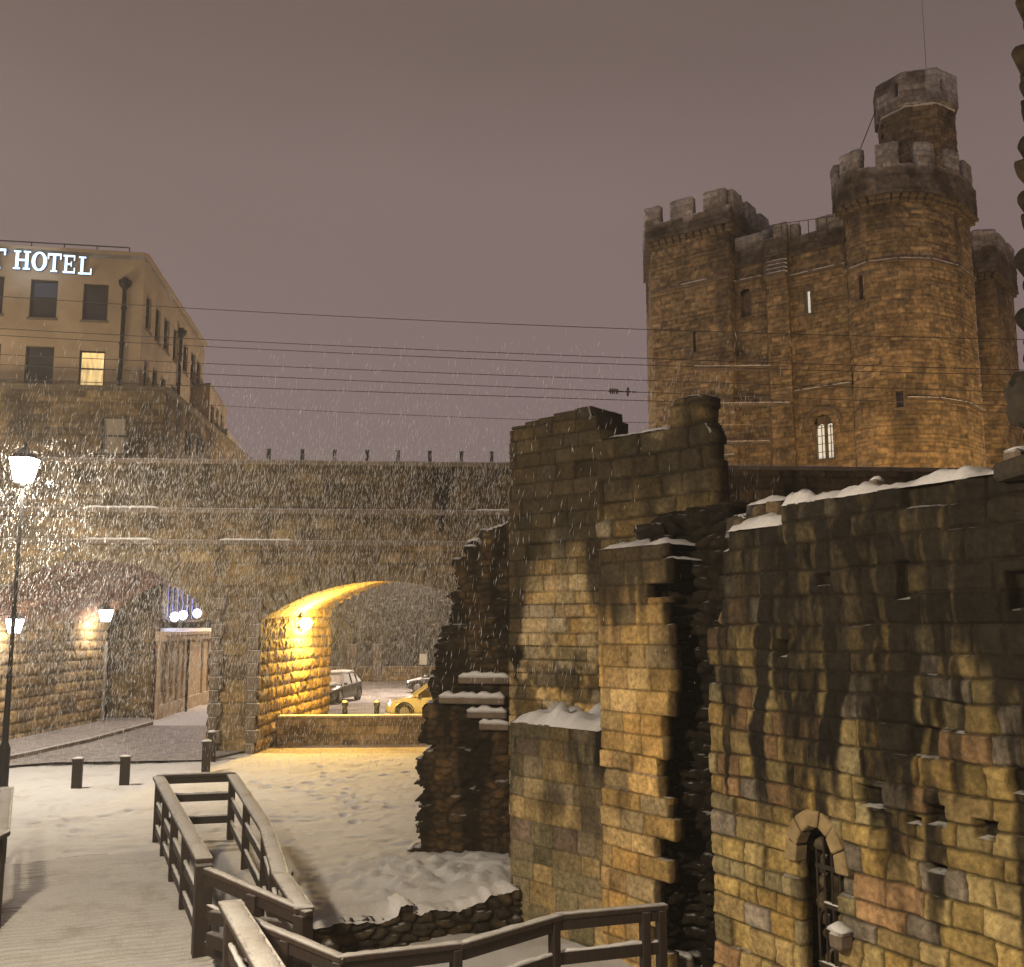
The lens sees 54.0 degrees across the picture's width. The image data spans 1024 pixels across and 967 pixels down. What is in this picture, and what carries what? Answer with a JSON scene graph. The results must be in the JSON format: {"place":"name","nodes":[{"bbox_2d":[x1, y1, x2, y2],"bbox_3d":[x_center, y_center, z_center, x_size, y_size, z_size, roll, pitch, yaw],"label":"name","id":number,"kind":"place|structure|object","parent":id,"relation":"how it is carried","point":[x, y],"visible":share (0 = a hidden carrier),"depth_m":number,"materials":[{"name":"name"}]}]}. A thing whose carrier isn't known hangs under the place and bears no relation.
{"place":"outdoors","nodes":[
{"label":"outdoors","id":0,"kind":"place"},
{"bbox_2d":[0,718,149,754],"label":"pavement","id":1,"kind":"structure","parent":0,"point":[37,741],"depth_m":34.34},
{"bbox_2d":[0,849,214,966],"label":"path","id":2,"kind":"structure","parent":0,"point":[106,910],"depth_m":13.14,"materials":[{"name":"snow"}]},
{"bbox_2d":[0,787,13,927],"bbox_3d":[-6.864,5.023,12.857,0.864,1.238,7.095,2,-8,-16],"label":"sign","id":3,"kind":"object","parent":2,"relation":"on","point":[6,797],"visible":1,"depth_m":13.24,"materials":[{"name":"white"}]},
{"bbox_2d":[10,726,255,765],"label":"road","id":4,"kind":"structure","parent":0,"point":[178,743],"depth_m":31.09,"materials":[{"name":"asphalt"}]},
{"bbox_2d":[150,705,207,725],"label":"lit street","id":5,"kind":"structure","parent":0,"point":[191,715],"depth_m":41.55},
{"bbox_2d":[153,681,428,753],"bbox_3d":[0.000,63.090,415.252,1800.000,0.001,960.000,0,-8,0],"label":"terrain","id":6,"kind":"structure","parent":0,"point":[354,704],"depth_m":45.41,"materials":[{"name":"snow"}]},
{"bbox_2d":[0,240,244,627],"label":"hotel","id":7,"kind":"structure","parent":6,"relation":"on","point":[120,278],"depth_m":44.23,"materials":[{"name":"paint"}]},
{"bbox_2d":[0,277,4,315],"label":"window","id":8,"kind":"structure","parent":7,"relation":"in","point":[2,279],"depth_m":43.85,"materials":[{"name":"glass"}]},
{"bbox_2d":[24,346,53,383],"bbox_3d":[-20.482,-5.082,43.574,1.284,1.755,0.280,1,-8,-9],"label":"window","id":9,"kind":"structure","parent":7,"relation":"in","point":[40,373],"depth_m":43.68,"materials":[{"name":"glass"}]},
{"bbox_2d":[26,280,57,320],"bbox_3d":[-20.483,-8.022,43.993,1.242,1.825,0.280,1,-8,-9],"label":"window","id":10,"kind":"structure","parent":7,"relation":"in","point":[40,309],"depth_m":44.08,"materials":[{"name":"glass"}]},
{"bbox_2d":[0,248,91,275],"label":"illuminated sign","id":11,"kind":"object","parent":7,"relation":"attached to","point":[18,260],"visible":1,"depth_m":44.02,"materials":[{"name":"white"}]},
{"bbox_2d":[78,351,104,384],"bbox_3d":[-18.361,-5.003,43.994,1.076,1.601,0.100,1,-8,-9],"label":"window","id":12,"kind":"structure","parent":7,"relation":"in","point":[90,376],"depth_m":44.01,"materials":[{"name":"glass"}]},
{"bbox_2d":[80,284,108,322],"bbox_3d":[-18.354,-7.931,44.321,1.171,1.760,0.280,1,-8,-9],"label":"window","id":13,"kind":"structure","parent":7,"relation":"in","point":[92,312],"depth_m":44.42,"materials":[{"name":"glass"}]},
{"bbox_2d":[143,361,146,385],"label":"window","id":14,"kind":"structure","parent":7,"relation":"in","point":[144,381],"depth_m":45.72,"materials":[{"name":"glass"}]},
{"bbox_2d":[145,297,151,335],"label":"window","id":15,"kind":"structure","parent":7,"relation":"in","point":[148,300],"depth_m":46.00,"materials":[{"name":"glass"}]},
{"bbox_2d":[152,370,154,385],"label":"window","id":16,"kind":"structure","parent":7,"relation":"in","point":[153,377],"depth_m":47.38,"materials":[{"name":"glass"}]},
{"bbox_2d":[154,308,160,346],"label":"window","id":17,"kind":"structure","parent":7,"relation":"in","point":[157,312],"depth_m":47.81,"materials":[{"name":"glass"}]},
{"bbox_2d":[163,319,169,355],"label":"window","id":18,"kind":"structure","parent":7,"relation":"in","point":[166,322],"depth_m":49.70,"materials":[{"name":"glass"}]},
{"bbox_2d":[172,329,177,365],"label":"window","id":19,"kind":"structure","parent":7,"relation":"in","point":[174,339],"depth_m":51.65,"materials":[{"name":"glass"}]},
{"bbox_2d":[182,346,187,376],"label":"window","id":20,"kind":"structure","parent":7,"relation":"in","point":[184,350],"depth_m":54.22,"materials":[{"name":"glass"}]},
{"bbox_2d":[190,352,194,383],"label":"window","id":21,"kind":"structure","parent":7,"relation":"in","point":[191,375],"depth_m":56.27,"materials":[{"name":"glass"}]},
{"bbox_2d":[196,361,199,383],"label":"window","id":22,"kind":"structure","parent":7,"relation":"in","point":[197,382],"depth_m":57.90,"materials":[{"name":"glass"}]},
{"bbox_2d":[0,383,251,717],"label":"stone building","id":23,"kind":"structure","parent":6,"relation":"on","point":[14,402],"depth_m":42.36,"materials":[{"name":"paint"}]},
{"bbox_2d":[98,417,125,456],"bbox_3d":[-16.824,-1.968,42.441,1.112,1.699,0.220,1,-8,-5],"label":"window","id":24,"kind":"structure","parent":23,"relation":"in","point":[108,446],"depth_m":42.50,"materials":[{"name":"paint"}]},
{"bbox_2d":[164,585,171,621],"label":"window","id":25,"kind":"structure","parent":23,"relation":"in","point":[169,590],"depth_m":43.77,"materials":[{"name":"glass"}]},
{"bbox_2d":[170,586,176,621],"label":"window","id":26,"kind":"structure","parent":23,"relation":"in","point":[174,589],"depth_m":44.57,"materials":[{"name":"glass"}]},
{"bbox_2d":[177,587,181,621],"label":"window","id":27,"kind":"structure","parent":23,"relation":"in","point":[179,591],"depth_m":45.36,"materials":[{"name":"paint"}]},
{"bbox_2d":[179,591,185,621],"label":"window","id":28,"kind":"structure","parent":23,"relation":"in","point":[183,596],"depth_m":46.17,"materials":[{"name":"glass"}]},
{"bbox_2d":[184,594,190,621],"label":"window","id":29,"kind":"structure","parent":23,"relation":"in","point":[187,619],"depth_m":46.98,"materials":[{"name":"paint"}]},
{"bbox_2d":[184,431,190,458],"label":"window","id":30,"kind":"structure","parent":23,"relation":"in","point":[186,445],"depth_m":46.35,"materials":[{"name":"glass"}]},
{"bbox_2d":[189,597,195,621],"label":"window","id":31,"kind":"structure","parent":23,"relation":"in","point":[192,601],"depth_m":47.86,"materials":[{"name":"glass"}]},
{"bbox_2d":[196,435,204,458],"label":"window","id":32,"kind":"structure","parent":23,"relation":"in","point":[200,439],"depth_m":48.81,"materials":[{"name":"glass"}]},
{"bbox_2d":[150,583,210,719],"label":"sandstone building","id":33,"kind":"structure","parent":6,"relation":"on","point":[173,691],"depth_m":44.39,"materials":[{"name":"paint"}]},
{"bbox_2d":[167,612,179,621],"bbox_3d":[-14.519,5.731,43.196,0.458,0.420,0.420,6,-10,-38],"label":"globe lamp","id":34,"kind":"object","parent":33,"relation":"attached to","point":[173,615],"visible":0.86,"depth_m":43.08,"materials":[{"name":"white glass"}]},
{"bbox_2d":[179,610,187,619],"bbox_3d":[-14.605,5.838,44.577,0.458,0.420,0.420,-6,-10,38],"label":"globe lamp","id":35,"kind":"object","parent":33,"relation":"attached to","point":[183,613],"visible":0.72,"depth_m":44.43,"materials":[{"name":"white glass"}]},
{"bbox_2d":[190,609,201,617],"bbox_3d":[-14.765,6.085,47.080,0.458,0.420,0.420,-6,-10,38],"label":"globe lamp","id":36,"kind":"object","parent":33,"relation":"attached to","point":[196,611],"visible":0.93,"depth_m":46.93,"materials":[{"name":"white glass"}]},
{"bbox_2d":[342,700,347,713],"bbox_3d":[-6.428,8.841,38.639,0.280,1.005,0.280,0,-8,0],"label":"bollard","id":37,"kind":"object","parent":6,"relation":"on","point":[345,705],"visible":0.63,"depth_m":38.59,"materials":[{"name":"black metal"}]},
{"bbox_2d":[328,669,362,702],"bbox_3d":[-9.214,10.470,52.038,2.100,1.566,4.250,-2,-8,12],"label":"parked car","id":38,"kind":"object","parent":6,"relation":"on","point":[349,691],"visible":0.57,"depth_m":51.69,"materials":[{"name":"grey paint"}]},
{"bbox_2d":[276,714,425,744],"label":"wall","id":39,"kind":"structure","parent":6,"relation":"on","point":[348,732],"depth_m":33.02,"materials":[{"name":"stone"}]},
{"bbox_2d":[333,583,403,648],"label":"bare tree","id":40,"kind":"object","parent":6,"relation":"on","point":[351,620],"visible":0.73,"depth_m":77.22,"materials":[{"name":"brown plant"}]},
{"bbox_2d":[374,700,379,713],"bbox_3d":[-5.198,8.841,38.639,0.280,1.005,0.280,0,-8,0],"label":"bollard","id":41,"kind":"object","parent":6,"relation":"on","point":[376,707],"visible":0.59,"depth_m":38.59,"materials":[{"name":"black metal"}]},
{"bbox_2d":[332,644,437,681],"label":"boundary wall","id":42,"kind":"structure","parent":6,"relation":"on","point":[413,672],"depth_m":71.64,"materials":[{"name":"stone"}]},
{"bbox_2d":[364,588,423,665],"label":"bare tree","id":43,"kind":"object","parent":6,"relation":"on","point":[389,635],"visible":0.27,"depth_m":80.84,"materials":[{"name":"brown plant"}]},
{"bbox_2d":[386,683,431,713],"bbox_3d":[-3.241,9.244,42.924,4.250,1.462,2.100,1,-8,-6],"label":"parked car","id":44,"kind":"object","parent":6,"relation":"on","point":[415,703],"visible":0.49,"depth_m":41.98,"materials":[{"name":"yellow paint"}]},
{"bbox_2d":[378,584,448,665],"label":"bare tree","id":45,"kind":"object","parent":6,"relation":"on","point":[432,625],"visible":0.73,"depth_m":78.25,"materials":[{"name":"brown plant"}]},
{"bbox_2d":[406,671,432,691],"bbox_3d":[-4.008,11.511,58.967,4.250,1.462,2.100,-2,-8,12],"label":"parked car","id":46,"kind":"object","parent":6,"relation":"on","point":[414,684],"visible":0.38,"depth_m":58.36,"materials":[{"name":"grey paint"}]},
{"bbox_2d":[419,654,426,675],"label":"notice board","id":47,"kind":"object","parent":6,"relation":"on","point":[424,657],"visible":0.92,"depth_m":70.54,"materials":[{"name":"beige metal"}]},
{"bbox_2d":[0,456,992,753],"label":"viaduct","id":48,"kind":"object","parent":6,"relation":"on","point":[816,480],"visible":0.47,"depth_m":31.75,"materials":[{"name":"stone"}]},
{"bbox_2d":[0,609,24,633],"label":"wall lamp","id":49,"kind":"object","parent":48,"relation":"attached to","point":[18,625],"visible":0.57,"depth_m":31.88,"materials":[{"name":"white glass"}]},
{"bbox_2d":[100,642,108,720],"bbox_3d":[-15.966,7.835,39.355,0.171,3.200,0.180,0,-8,0],"label":"drainpipe","id":50,"kind":"object","parent":48,"relation":"attached to","point":[104,682],"visible":0.7,"depth_m":39.32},
{"bbox_2d":[98,602,113,621],"bbox_3d":[-15.713,4.904,38.413,0.880,0.781,0.480,0,-8,0],"label":"wall lamp","id":51,"kind":"object","parent":48,"relation":"attached to","point":[106,618],"visible":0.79,"depth_m":38.23,"materials":[{"name":"white glass"}]},
{"bbox_2d":[266,449,270,458],"bbox_3d":[-7.787,-0.892,32.158,0.130,0.430,0.110,0,-8,0],"label":"fence post","id":52,"kind":"object","parent":48,"relation":"on","point":[269,453],"visible":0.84,"depth_m":32.13,"materials":[{"name":"black metal"}]},
{"bbox_2d":[300,449,304,459],"bbox_3d":[-6.720,-0.881,32.234,0.130,0.430,0.110,0,-8,0],"label":"fence post","id":53,"kind":"object","parent":48,"relation":"on","point":[302,455],"visible":0.77,"depth_m":32.20,"materials":[{"name":"black metal"}]},
{"bbox_2d":[299,617,311,629],"bbox_3d":[-7.367,4.989,35.837,0.470,0.480,0.448,0,-8,0],"label":"arch lamp","id":54,"kind":"object","parent":48,"relation":"attached to","point":[303,623],"visible":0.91,"depth_m":35.68,"materials":[{"name":"white glass"}]},
{"bbox_2d":[332,450,336,459],"bbox_3d":[-5.702,-0.870,32.307,0.130,0.430,0.110,0,-8,0],"label":"fence post","id":55,"kind":"object","parent":48,"relation":"on","point":[334,454],"visible":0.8,"depth_m":32.27,"materials":[{"name":"black metal"}]},
{"bbox_2d":[365,450,369,460],"bbox_3d":[-4.665,-0.860,32.381,0.130,0.430,0.110,0,-8,0],"label":"fence post","id":56,"kind":"object","parent":48,"relation":"on","point":[367,453],"visible":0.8,"depth_m":32.35,"materials":[{"name":"black metal"}]},
{"bbox_2d":[396,450,399,460],"bbox_3d":[-3.678,-0.850,32.451,0.130,0.430,0.110,0,-8,0],"label":"fence post","id":57,"kind":"object","parent":48,"relation":"on","point":[398,455],"visible":0.62,"depth_m":32.41,"materials":[{"name":"black metal"}]},
{"bbox_2d":[428,451,431,461],"bbox_3d":[-2.659,-0.840,32.524,0.130,0.430,0.110,0,-8,0],"label":"fence post","id":58,"kind":"object","parent":48,"relation":"on","point":[429,456],"visible":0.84,"depth_m":32.49,"materials":[{"name":"black metal"}]},
{"bbox_2d":[460,451,463,461],"bbox_3d":[-1.635,-0.829,32.597,0.130,0.430,0.110,0,-8,0],"label":"fence post","id":59,"kind":"object","parent":48,"relation":"on","point":[461,455],"visible":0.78,"depth_m":32.56,"materials":[{"name":"black metal"}]},
{"bbox_2d":[642,67,1023,467],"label":"castle keep","id":60,"kind":"structure","parent":6,"relation":"on","point":[892,245],"depth_m":47.68,"materials":[{"name":"stone"}]},
{"bbox_2d":[690,328,697,354],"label":"slit window","id":61,"kind":"structure","parent":60,"relation":"in","point":[694,330],"depth_m":51.29,"materials":[{"name":"brown glass"}]},
{"bbox_2d":[802,286,812,316],"bbox_3d":[14.378,-8.764,48.632,0.497,1.426,0.490,-7,-10,39],"label":"slit window","id":62,"kind":"structure","parent":60,"relation":"in","point":[805,293],"depth_m":48.68,"materials":[{"name":"white"}]},
{"bbox_2d":[812,416,835,461],"bbox_3d":[14.767,-2.126,47.363,1.085,2.192,0.490,-7,-10,39],"label":"two light window","id":63,"kind":"structure","parent":60,"relation":"in","point":[824,446],"depth_m":47.51,"materials":[{"name":"white"}]},
{"bbox_2d":[856,271,865,302],"bbox_3d":[16.186,-8.995,46.244,0.490,1.399,0.435,5,-9,-30],"label":"slit window","id":64,"kind":"structure","parent":60,"relation":"in","point":[860,275],"depth_m":46.29,"materials":[{"name":"brown glass"}]},
{"bbox_2d":[893,389,906,409],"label":"slit window","id":65,"kind":"structure","parent":60,"relation":"in","point":[898,396],"depth_m":44.81,"materials":[{"name":"brown glass"}]},
{"bbox_2d":[6,753,702,966],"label":"ground","id":66,"kind":"structure","parent":0,"point":[347,834],"depth_m":19.37,"materials":[{"name":"snow"}]},
{"bbox_2d":[0,442,41,786],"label":"street lamp","id":67,"kind":"object","parent":66,"relation":"on","point":[26,471],"visible":0.93,"depth_m":23.87,"materials":[{"name":"black metal"}]},
{"bbox_2d":[71,757,83,788],"bbox_3d":[-10.368,6.967,23.965,0.250,0.873,0.250,2,-8,-14],"label":"bollard","id":68,"kind":"object","parent":66,"relation":"on","point":[77,773],"visible":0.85,"depth_m":23.88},
{"bbox_2d":[10,721,152,759],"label":"kerb","id":69,"kind":"structure","parent":66,"relation":"on","point":[61,746],"depth_m":32.05,"materials":[{"name":"stone"}]},
{"bbox_2d":[119,755,131,785],"bbox_3d":[-9.379,7.022,24.351,0.250,0.872,0.250,2,-8,-14],"label":"bollard","id":70,"kind":"object","parent":66,"relation":"on","point":[124,773],"visible":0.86,"depth_m":24.26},
{"bbox_2d":[152,776,212,958],"bbox_3d":[-4.973,5.430,14.830,0.202,1.256,7.233,3,-9,-23],"label":"timber railing","id":71,"kind":"object","parent":66,"relation":"on","point":[193,845],"visible":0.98,"depth_m":13.46,"materials":[{"name":"wood"}]},
{"bbox_2d":[157,771,235,837],"bbox_3d":[-5.760,5.887,18.290,1.378,1.223,0.160,2,-8,-14],"label":"timber railing","id":72,"kind":"object","parent":66,"relation":"on","point":[195,777],"visible":0.62,"depth_m":18.32,"materials":[{"name":"wood"}]},
{"bbox_2d":[201,739,211,771],"bbox_3d":[-8.106,7.286,26.647,0.250,0.998,0.250,2,-8,-14],"label":"bollard","id":73,"kind":"object","parent":66,"relation":"on","point":[206,752],"visible":0.83,"depth_m":26.56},
{"bbox_2d":[208,730,216,761],"bbox_3d":[-8.564,7.555,28.670,0.250,1.038,0.250,2,-8,-14],"label":"bollard","id":74,"kind":"object","parent":66,"relation":"on","point":[211,735],"visible":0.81,"depth_m":28.60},
{"bbox_2d":[218,899,285,966],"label":"timber railing","id":75,"kind":"object","parent":66,"relation":"on","point":[243,930],"visible":1,"depth_m":8.50,"materials":[{"name":"wood"}]},
{"bbox_2d":[203,867,312,966],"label":"timber railing","id":76,"kind":"object","parent":66,"relation":"on","point":[258,900],"visible":0.59,"depth_m":10.50,"materials":[{"name":"wood"}]},
{"bbox_2d":[206,910,292,957],"bbox_3d":[-2.649,4.622,10.451,1.451,0.516,0.410,-7,-11,41],"label":"timber prop","id":77,"kind":"object","parent":76,"relation":"attached to","point":[214,939],"visible":0.36,"depth_m":10.56,"materials":[{"name":"wood"}]},
{"bbox_2d":[226,773,314,917],"bbox_3d":[-3.616,5.562,14.200,0.285,1.694,9.027,3,-9,-19],"label":"timber railing","id":78,"kind":"object","parent":66,"relation":"on","point":[274,875],"visible":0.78,"depth_m":13.64,"materials":[{"name":"wood"}]},
{"bbox_2d":[313,880,521,952],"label":"retaining wall","id":79,"kind":"structure","parent":66,"relation":"on","point":[400,921],"depth_m":13.94,"materials":[{"name":"stone"}]},
{"bbox_2d":[242,902,667,966],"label":"timber railing","id":80,"kind":"object","parent":66,"relation":"on","point":[288,945],"visible":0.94,"depth_m":10.21,"materials":[{"name":"wood"}]},
{"bbox_2d":[407,521,511,853],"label":"ruined wall","id":81,"kind":"structure","parent":66,"relation":"on","point":[462,768],"depth_m":17.25,"materials":[{"name":"stone"}]},
{"bbox_2d":[510,701,605,946],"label":"ruined wall","id":82,"kind":"structure","parent":66,"relation":"on","point":[556,804],"depth_m":14.30,"materials":[{"name":"stone"}]},
{"bbox_2d":[508,406,627,856],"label":"ruined wall","id":83,"kind":"structure","parent":66,"relation":"on","point":[546,458],"depth_m":16.56,"materials":[{"name":"stone"}]},
{"bbox_2d":[598,537,700,966],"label":"ruined wall","id":84,"kind":"structure","parent":66,"relation":"on","point":[641,676],"depth_m":13.24,"materials":[{"name":"stone"}]},
{"bbox_2d":[595,394,729,606],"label":"ruined wall","id":85,"kind":"structure","parent":66,"relation":"on","point":[688,444],"depth_m":15.21,"materials":[{"name":"stone"}]},
{"bbox_2d":[675,950,694,966],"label":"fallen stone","id":86,"kind":"object","parent":66,"relation":"on","point":[686,959],"visible":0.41,"depth_m":12.75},
{"bbox_2d":[634,501,749,966],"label":"ruined wall","id":87,"kind":"structure","parent":66,"relation":"on","point":[689,900],"depth_m":13.31,"materials":[{"name":"stone"}]},
{"bbox_2d":[707,466,1023,966],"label":"ruined wall","id":88,"kind":"structure","parent":66,"relation":"on","point":[865,641],"depth_m":9.69,"materials":[{"name":"stone"}]},
{"bbox_2d":[869,476,883,485],"bbox_3d":[3.717,-0.017,10.247,0.156,0.129,0.115,3,-9,-22],"label":"loose stone","id":89,"kind":"object","parent":88,"relation":"on","point":[878,480],"visible":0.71,"depth_m":10.21,"materials":[{"name":"stone"}]},
{"bbox_2d":[993,0,1023,481],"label":"stone wall","id":90,"kind":"structure","parent":88,"relation":"on","point":[1010,470],"depth_m":8.43,"materials":[{"name":"stone"}]},
{"bbox_2d":[1003,446,1023,460],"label":"loose stone","id":91,"kind":"object","parent":88,"relation":"on","point":[1012,452],"visible":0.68,"depth_m":8.77,"materials":[{"name":"stone"}]},
{"bbox_2d":[329,582,450,666],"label":"terrace building","id":92,"kind":"structure","parent":0,"point":[337,632],"depth_m":94.78,"materials":[{"name":"paint"}]},
{"bbox_2d":[330,630,340,651],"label":"window","id":93,"kind":"structure","parent":92,"relation":"in","point":[335,643],"depth_m":94.29,"materials":[{"name":"paint"}]},
{"bbox_2d":[331,603,341,617],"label":"window","id":94,"kind":"structure","parent":92,"relation":"in","point":[334,610],"depth_m":94.68,"materials":[{"name":"paint"}]},
{"bbox_2d":[360,633,372,651],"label":"window","id":95,"kind":"structure","parent":92,"relation":"in","point":[363,644],"depth_m":94.63,"materials":[{"name":"paint"}]},
{"bbox_2d":[392,637,402,650],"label":"window","id":96,"kind":"structure","parent":92,"relation":"in","point":[395,647],"depth_m":95.05,"materials":[{"name":"paint"}]},
{"bbox_2d":[422,630,433,650],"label":"window","id":97,"kind":"structure","parent":92,"relation":"in","point":[429,641],"depth_m":95.54,"materials":[{"name":"paint"}]},
{"bbox_2d":[423,597,433,617],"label":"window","id":98,"kind":"structure","parent":92,"relation":"in","point":[432,598],"depth_m":96.08,"materials":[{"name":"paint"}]},
{"bbox_2d":[0,323,811,770],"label":"falling snow","id":99,"kind":"structure","parent":0,"point":[188,521],"depth_m":23.36,"materials":[{"name":"snow"}]},
{"bbox_2d":[434,587,454,624],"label":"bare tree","id":100,"kind":"object","parent":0,"point":[450,602],"visible":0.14,"depth_m":81.36,"materials":[{"name":"brown plant"}]},
{"bbox_2d":[0,354,1005,391],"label":"overhead wire","id":101,"kind":"object","parent":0,"point":[507,375],"visible":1,"depth_m":36.25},
{"bbox_2d":[0,379,1005,412],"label":"overhead wire","id":102,"kind":"object","parent":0,"point":[492,395],"visible":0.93,"depth_m":37.07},
{"bbox_2d":[0,364,1006,405],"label":"overhead wire","id":103,"kind":"object","parent":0,"point":[500,386],"visible":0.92,"depth_m":36.66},
{"bbox_2d":[608,387,635,395],"bbox_3d":[4.022,-3.345,36.639,1.017,0.314,0.320,0,-8,0],"label":"wire insulator","id":104,"kind":"object","parent":103,"relation":"attached to","point":[614,390],"visible":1,"depth_m":36.59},
{"bbox_2d":[0,335,1012,374],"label":"overhead wire","id":105,"kind":"object","parent":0,"point":[510,360],"visible":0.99,"depth_m":35.87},
{"bbox_2d":[2,391,1012,425],"bbox_3d":[-0.069,-2.949,37.491,45.837,1.659,0.018,0,-8,0],"label":"overhead wire","id":106,"kind":"object","parent":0,"point":[425,415],"visible":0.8,"depth_m":37.43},
{"bbox_2d":[0,328,1021,369],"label":"overhead wire","id":107,"kind":"object","parent":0,"point":[513,353],"visible":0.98,"depth_m":35.44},
{"bbox_2d":[0,296,1023,339],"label":"overhead wire","id":108,"kind":"object","parent":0,"point":[511,324],"visible":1,"depth_m":35.13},
{"bbox_2d":[0,0,1023,467],"label":"sky","id":109,"kind":"structure","parent":0,"point":[482,161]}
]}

